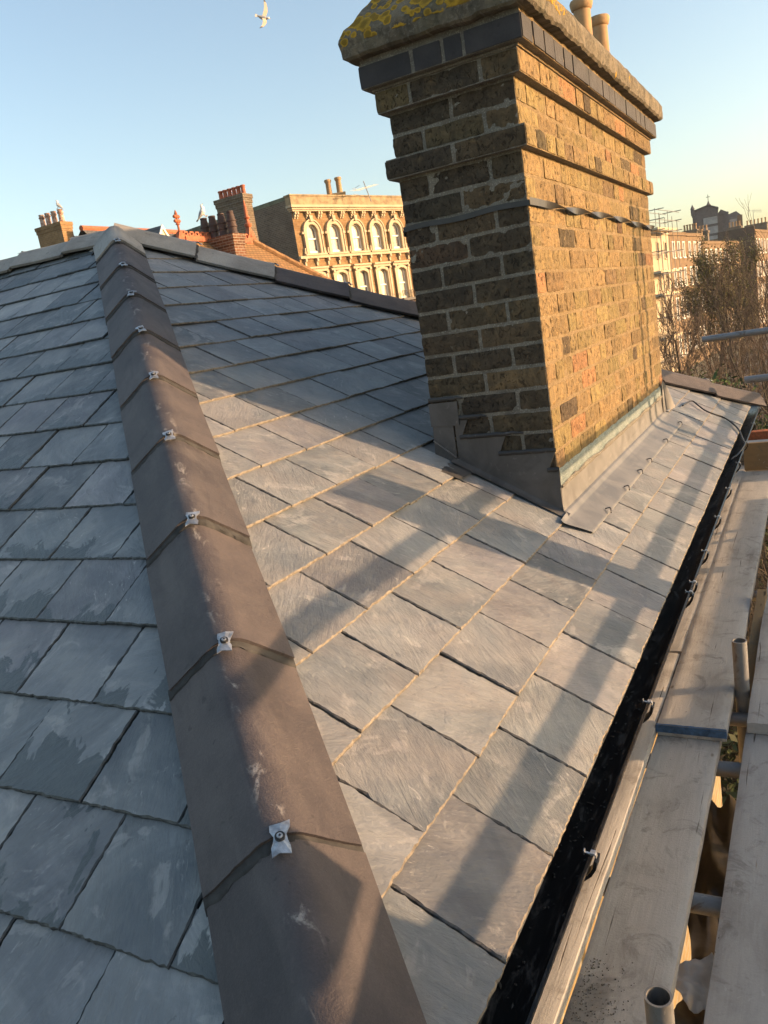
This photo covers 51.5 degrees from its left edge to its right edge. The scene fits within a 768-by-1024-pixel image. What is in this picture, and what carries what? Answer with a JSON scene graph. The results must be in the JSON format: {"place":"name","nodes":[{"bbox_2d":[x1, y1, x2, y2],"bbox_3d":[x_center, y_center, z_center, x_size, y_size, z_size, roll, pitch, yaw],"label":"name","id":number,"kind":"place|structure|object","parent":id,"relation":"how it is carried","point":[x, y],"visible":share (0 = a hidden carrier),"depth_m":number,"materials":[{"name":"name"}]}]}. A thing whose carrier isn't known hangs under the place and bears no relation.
{"place":"outdoors","nodes":[
{"label":"outdoors","id":0,"kind":"place"},
{"bbox_2d":[172,184,331,279],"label":"clay roofed house","id":1,"kind":"structure","parent":0,"point":[236,226],"depth_m":24.77,"materials":[{"name":"brick"}]},
{"bbox_2d":[196,204,207,221],"bbox_3d":[-5.354,-8.750,23.265,0.364,0.462,0.156,-7,13,10],"label":"gull","id":2,"kind":"object","parent":1,"relation":"on","point":[201,212],"visible":1,"depth_m":23.21,"materials":[{"name":"white"}]},
{"bbox_2d":[255,0,269,27],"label":"gull","id":3,"kind":"object","parent":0,"point":[263,17],"visible":1,"depth_m":33.08,"materials":[{"name":"white"}]},
{"bbox_2d":[0,0,767,259],"label":"sky","id":4,"kind":"structure","parent":0,"point":[132,113],"materials":[{"name":"blue"}]},
{"bbox_2d":[651,232,677,371],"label":"terrace house","id":5,"kind":"structure","parent":0,"point":[656,265],"depth_m":83.72,"materials":[{"name":"beige paint"}]},
{"bbox_2d":[655,241,660,259],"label":"window","id":6,"kind":"structure","parent":5,"relation":"in","point":[655,241],"depth_m":82.78,"materials":[{"name":"beige paint"}]},
{"bbox_2d":[658,270,663,290],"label":"window","id":7,"kind":"structure","parent":5,"relation":"in","point":[660,277],"depth_m":83.63,"materials":[{"name":"beige paint"}]},
{"bbox_2d":[660,301,664,325],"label":"window","id":8,"kind":"structure","parent":5,"relation":"in","point":[661,304],"depth_m":84.23,"materials":[{"name":"beige paint"}]},
{"bbox_2d":[663,241,668,258],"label":"window","id":9,"kind":"structure","parent":5,"relation":"in","point":[664,242],"depth_m":85.33,"materials":[{"name":"beige paint"}]},
{"bbox_2d":[686,233,708,362],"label":"terrace house","id":10,"kind":"structure","parent":0,"point":[691,239],"depth_m":95.36,"materials":[{"name":"brown brick"}]},
{"bbox_2d":[688,241,690,257],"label":"window","id":11,"kind":"structure","parent":10,"relation":"in","point":[689,242],"depth_m":94.01,"materials":[{"name":"white paint"}]},
{"bbox_2d":[693,241,695,256],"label":"window","id":12,"kind":"structure","parent":10,"relation":"in","point":[694,242],"depth_m":96.05,"materials":[{"name":"white paint"}]},
{"bbox_2d":[690,195,728,239],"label":"church hall","id":13,"kind":"structure","parent":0,"point":[712,218],"depth_m":153.63,"materials":[{"name":"grey stone"}]},
{"bbox_2d":[683,223,742,354],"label":"terrace house","id":14,"kind":"structure","parent":0,"point":[706,232],"depth_m":107.19,"materials":[{"name":"brown brick"}]},
{"bbox_2d":[681,334,767,798],"bbox_3d":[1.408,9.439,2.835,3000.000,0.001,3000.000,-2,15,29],"label":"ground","id":15,"kind":"structure","parent":0,"point":[702,372],"depth_m":89.62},
{"bbox_2d":[34,209,219,247],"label":"slate house","id":16,"kind":"structure","parent":15,"relation":"on","point":[56,231],"depth_m":36.04,"materials":[{"name":"brick"}]},
{"bbox_2d":[55,200,64,209],"bbox_3d":[-14.588,-13.796,35.794,0.367,0.451,0.156,-9,13,3],"label":"gull","id":17,"kind":"object","parent":16,"relation":"on","point":[58,205],"visible":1,"depth_m":35.75,"materials":[{"name":"white"}]},
{"bbox_2d":[174,177,415,301],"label":"brick house","id":18,"kind":"structure","parent":15,"relation":"on","point":[356,240],"depth_m":37.28,"materials":[{"name":"beige paint"}]},
{"bbox_2d":[300,215,327,255],"bbox_3d":[-3.252,-12.379,35.732,0.380,1.700,1.340,3,18,43],"label":"window","id":19,"kind":"structure","parent":18,"relation":"in","point":[312,233],"depth_m":35.82,"materials":[{"name":"beige paint"}]},
{"bbox_2d":[309,266,329,277],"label":"window","id":20,"kind":"structure","parent":18,"relation":"in","point":[319,269],"depth_m":36.14,"materials":[{"name":"beige paint"}]},
{"bbox_2d":[324,215,349,254],"bbox_3d":[-2.309,-12.760,36.723,0.380,1.700,1.340,3,18,43],"label":"window","id":21,"kind":"structure","parent":18,"relation":"in","point":[334,232],"depth_m":36.82,"materials":[{"name":"beige paint"}]},
{"bbox_2d":[330,264,352,286],"bbox_3d":[-1.955,-10.584,37.222,0.380,1.820,1.200,3,18,43],"label":"window","id":22,"kind":"structure","parent":18,"relation":"in","point":[341,275],"depth_m":37.18,"materials":[{"name":"beige paint"}]},
{"bbox_2d":[346,215,370,252],"bbox_3d":[-1.345,-13.149,37.734,0.380,1.700,1.340,3,18,43],"label":"window","id":23,"kind":"structure","parent":18,"relation":"in","point":[356,231],"depth_m":37.84,"materials":[{"name":"beige paint"}]},
{"bbox_2d":[352,263,374,292],"bbox_3d":[-0.992,-10.973,38.233,0.380,1.820,1.200,3,18,43],"label":"window","id":24,"kind":"structure","parent":18,"relation":"in","point":[363,276],"depth_m":38.27,"materials":[{"name":"beige paint"}]},
{"bbox_2d":[367,215,389,251],"bbox_3d":[-0.395,-13.532,38.732,0.380,1.700,1.340,3,18,43],"label":"window","id":25,"kind":"structure","parent":18,"relation":"in","point":[376,231],"depth_m":38.84,"materials":[{"name":"beige paint"}]},
{"bbox_2d":[372,261,394,296],"bbox_3d":[-0.042,-11.356,39.231,0.380,1.820,1.200,3,18,43],"label":"window","id":26,"kind":"structure","parent":18,"relation":"in","point":[383,275],"depth_m":39.30,"materials":[{"name":"beige paint"}]},
{"bbox_2d":[386,214,408,250],"bbox_3d":[0.548,-13.913,39.723,0.380,1.700,1.340,3,18,43],"label":"window","id":27,"kind":"structure","parent":18,"relation":"in","point":[397,241],"depth_m":39.82,"materials":[{"name":"beige paint"}]},
{"bbox_2d":[392,260,413,297],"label":"window","id":28,"kind":"structure","parent":18,"relation":"in","point":[402,277],"depth_m":40.31,"materials":[{"name":"beige paint"}]},
{"bbox_2d":[0,0,766,1023],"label":"house","id":29,"kind":"structure","parent":15,"relation":"on","point":[338,624],"depth_m":2.10,"materials":[{"name":"stone"}]},
{"bbox_2d":[682,400,745,463],"bbox_3d":[1.968,-0.499,4.629,0.289,0.242,0.965,-8,13,5],"label":"cable","id":30,"kind":"object","parent":29,"relation":"on","point":[740,451],"visible":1,"depth_m":4.83,"materials":[{"name":"black rubber"}]},
{"bbox_2d":[649,207,687,368],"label":"building","id":31,"kind":"structure","parent":15,"relation":"on","point":[665,230],"depth_m":81.03,"materials":[{"name":"beige brick"}]},
{"bbox_2d":[668,232,694,370],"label":"terrace house","id":32,"kind":"structure","parent":15,"relation":"on","point":[681,237],"depth_m":90.12,"materials":[{"name":"brown brick"}]},
{"bbox_2d":[671,241,676,258],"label":"window","id":33,"kind":"structure","parent":32,"relation":"in","point":[673,247],"depth_m":88.04,"materials":[{"name":"white paint"}]},
{"bbox_2d":[673,268,677,287],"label":"window","id":34,"kind":"structure","parent":32,"relation":"in","point":[675,275],"depth_m":88.68,"materials":[{"name":"white paint"}]},
{"bbox_2d":[676,297,680,319],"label":"window","id":35,"kind":"structure","parent":32,"relation":"in","point":[678,297],"depth_m":89.40,"materials":[{"name":"white paint"}]},
{"bbox_2d":[677,241,681,257],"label":"window","id":36,"kind":"structure","parent":32,"relation":"in","point":[678,252],"depth_m":89.82,"materials":[{"name":"white paint"}]},
{"bbox_2d":[682,241,686,257],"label":"window","id":37,"kind":"structure","parent":32,"relation":"in","point":[683,242],"depth_m":91.70,"materials":[{"name":"white paint"}]},
{"bbox_2d":[684,267,688,285],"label":"window","id":38,"kind":"structure","parent":32,"relation":"in","point":[685,273],"depth_m":92.40,"materials":[{"name":"white paint"}]},
{"bbox_2d":[660,354,724,378],"bbox_3d":[10.373,-2.672,28.877,4.022,9.022,2.567,-2,15,29],"label":"bare shrub","id":39,"kind":"object","parent":15,"relation":"on","point":[677,366],"depth_m":27.99,"materials":[{"name":"brown plant"}]},
{"bbox_2d":[655,272,735,384],"bbox_3d":[13.523,-5.312,35.133,3.814,10.759,3.524,2,17,40],"label":"bare tree","id":40,"kind":"object","parent":15,"relation":"on","point":[670,333],"visible":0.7,"depth_m":34.53,"materials":[{"name":"brown plant"}]},
{"bbox_2d":[659,306,766,805],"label":"undergrowth","id":41,"kind":"object","parent":15,"relation":"on","point":[732,789],"visible":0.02,"depth_m":14.08,"materials":[{"name":"brown plant"}]},
{"bbox_2d":[660,343,767,639],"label":"bare shrub","id":42,"kind":"object","parent":15,"relation":"on","point":[755,429],"visible":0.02,"depth_m":15.26,"materials":[{"name":"brown plant"}]},
{"bbox_2d":[661,319,767,427],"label":"bare shrub","id":43,"kind":"object","parent":15,"relation":"on","point":[704,369],"visible":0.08,"depth_m":23.92,"materials":[{"name":"brown plant"}]},
{"bbox_2d":[668,231,767,384],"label":"bare tree","id":44,"kind":"object","parent":15,"relation":"on","point":[700,264],"visible":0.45,"depth_m":45.98,"materials":[{"name":"brown plant"}]},
{"bbox_2d":[670,353,766,579],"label":"bare shrub","id":45,"kind":"object","parent":15,"relation":"on","point":[756,417],"depth_m":17.58,"materials":[{"name":"brown plant"}]},
{"bbox_2d":[677,243,767,391],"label":"bare tree","id":46,"kind":"object","parent":15,"relation":"on","point":[711,314],"visible":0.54,"depth_m":39.73,"materials":[{"name":"brown plant"}]},
{"bbox_2d":[678,368,767,588],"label":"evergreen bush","id":47,"kind":"object","parent":15,"relation":"on","point":[715,375],"visible":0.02,"depth_m":15.25,"materials":[{"name":"green plant"}]},
{"bbox_2d":[683,230,767,410],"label":"bare tree","id":48,"kind":"object","parent":15,"relation":"on","point":[761,282],"visible":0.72,"depth_m":32.56,"materials":[{"name":"brown plant"}]},
{"bbox_2d":[695,336,767,429],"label":"bare shrub","id":49,"kind":"object","parent":15,"relation":"on","point":[761,359],"visible":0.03,"depth_m":25.08,"materials":[{"name":"brown plant"}]},
{"bbox_2d":[696,193,767,587],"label":"bare tree","id":50,"kind":"object","parent":15,"relation":"on","point":[744,348],"visible":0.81,"depth_m":20.45,"materials":[{"name":"brown plant"}]},
{"bbox_2d":[703,319,767,792],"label":"bare shrub","id":51,"kind":"object","parent":15,"relation":"on","point":[748,636],"visible":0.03,"depth_m":14.43,"materials":[{"name":"brown plant"}]},
{"bbox_2d":[729,211,742,226],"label":"office block","id":52,"kind":"structure","parent":15,"relation":"on","point":[735,216],"depth_m":164.89,"materials":[{"name":"grey brick"}]},
{"bbox_2d":[709,209,767,336],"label":"terrace house","id":53,"kind":"structure","parent":15,"relation":"on","point":[738,231],"depth_m":121.46,"materials":[{"name":"brown brick"}]},
{"bbox_2d":[728,428,767,734],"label":"bare shrub","id":54,"kind":"object","parent":15,"relation":"on","point":[756,584],"visible":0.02,"depth_m":13.02,"materials":[{"name":"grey plant"}]},
{"bbox_2d":[746,408,767,641],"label":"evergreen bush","id":55,"kind":"object","parent":15,"relation":"on","point":[767,535],"depth_m":19.76,"materials":[{"name":"green plant"}]},
{"bbox_2d":[753,424,767,607],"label":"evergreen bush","id":56,"kind":"object","parent":15,"relation":"on","point":[763,562],"visible":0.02,"depth_m":16.89,"materials":[{"name":"green plant"}]},
{"bbox_2d":[722,335,767,424],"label":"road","id":57,"kind":"structure","parent":0,"point":[751,375],"depth_m":82.61,"materials":[{"name":"grey asphalt"}]},
{"bbox_2d":[739,439,767,464],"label":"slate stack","id":58,"kind":"object","parent":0,"point":[742,458],"visible":0.02,"depth_m":6.25,"materials":[{"name":"grey stone"}]},
{"label":"paving","id":59,"kind":"structure","parent":0,"visible":0},
{"bbox_2d":[603,327,767,1023],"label":"scaffold","id":60,"kind":"object","parent":59,"relation":"on","point":[658,1003],"visible":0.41,"depth_m":2.71,"materials":[{"name":"metal"}]},
{"bbox_2d":[531,653,679,1023],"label":"scaffold board","id":61,"kind":"object","parent":60,"relation":"on","point":[552,1004],"visible":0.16,"depth_m":2.00,"materials":[{"name":"wood"}]},
{"bbox_2d":[562,735,721,1023],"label":"scaffold board","id":62,"kind":"object","parent":60,"relation":"on","point":[641,923],"visible":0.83,"depth_m":1.96,"materials":[{"name":"grey wood"}]},
{"bbox_2d":[563,954,634,1023],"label":"grit","id":63,"kind":"object","parent":62,"relation":"on","point":[595,993],"visible":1,"depth_m":1.69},
{"bbox_2d":[674,999,704,1023],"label":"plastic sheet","id":64,"kind":"object","parent":60,"relation":"hanging from","point":[683,1014],"visible":0.53,"depth_m":1.78,"materials":[{"name":"brown plastic"}]},
{"bbox_2d":[676,952,713,1013],"bbox_3d":[0.718,1.062,1.802,0.130,0.041,0.139,-10,13,-4],"label":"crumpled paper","id":65,"kind":"object","parent":60,"relation":"on","point":[693,981],"visible":0.56,"depth_m":1.81,"materials":[{"name":"grey paper"}]},
{"bbox_2d":[669,465,745,655],"bbox_3d":[1.849,0.112,4.607,0.242,0.039,3.380,-2,15,29],"label":"scaffold board","id":66,"kind":"object","parent":60,"relation":"on","point":[678,643],"visible":0.16,"depth_m":3.90,"materials":[{"name":"beige wood"}]},
{"bbox_2d":[744,441,767,470],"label":"toe board","id":67,"kind":"object","parent":66,"relation":"on","point":[755,455],"visible":0.82,"depth_m":5.70,"materials":[{"name":"brown wood"}]},
{"bbox_2d":[655,470,767,741],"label":"scaffold board","id":68,"kind":"object","parent":60,"relation":"on","point":[699,702],"visible":0.98,"depth_m":3.27,"materials":[{"name":"grey wood"}]},
{"bbox_2d":[688,794,735,959],"bbox_3d":[1.007,1.163,2.315,0.260,0.055,1.149,-5,13,18],"label":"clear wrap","id":69,"kind":"object","parent":60,"relation":"on","point":[710,880],"visible":0.27,"depth_m":2.47,"materials":[{"name":"plastic"}]},
{"bbox_2d":[704,731,767,1023],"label":"scaffold board","id":70,"kind":"object","parent":60,"relation":"on","point":[738,990],"visible":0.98,"depth_m":1.85,"materials":[{"name":"grey wood"}]},
{"bbox_2d":[747,582,767,734],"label":"scaffold board","id":71,"kind":"object","parent":60,"relation":"on","point":[757,720],"visible":0.93,"depth_m":2.74,"materials":[{"name":"grey wood"}]},
{"bbox_2d":[748,589,766,696],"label":"board","id":72,"kind":"object","parent":60,"relation":"attached to","point":[761,599],"visible":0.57,"depth_m":3.24,"materials":[{"name":"brown wood"}]},
{"bbox_3d":[3.263,-0.442,6.056,1.252,0.038,1.030,-2,15,29],"label":"scaffold board","id":73,"kind":"object","parent":60,"relation":"on","visible":0},
{"bbox_2d":[748,429,767,439],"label":"brick row","id":74,"kind":"object","parent":73,"relation":"on","point":[761,434],"visible":0.34,"depth_m":6.44,"materials":[{"name":"brick"}]}
]}

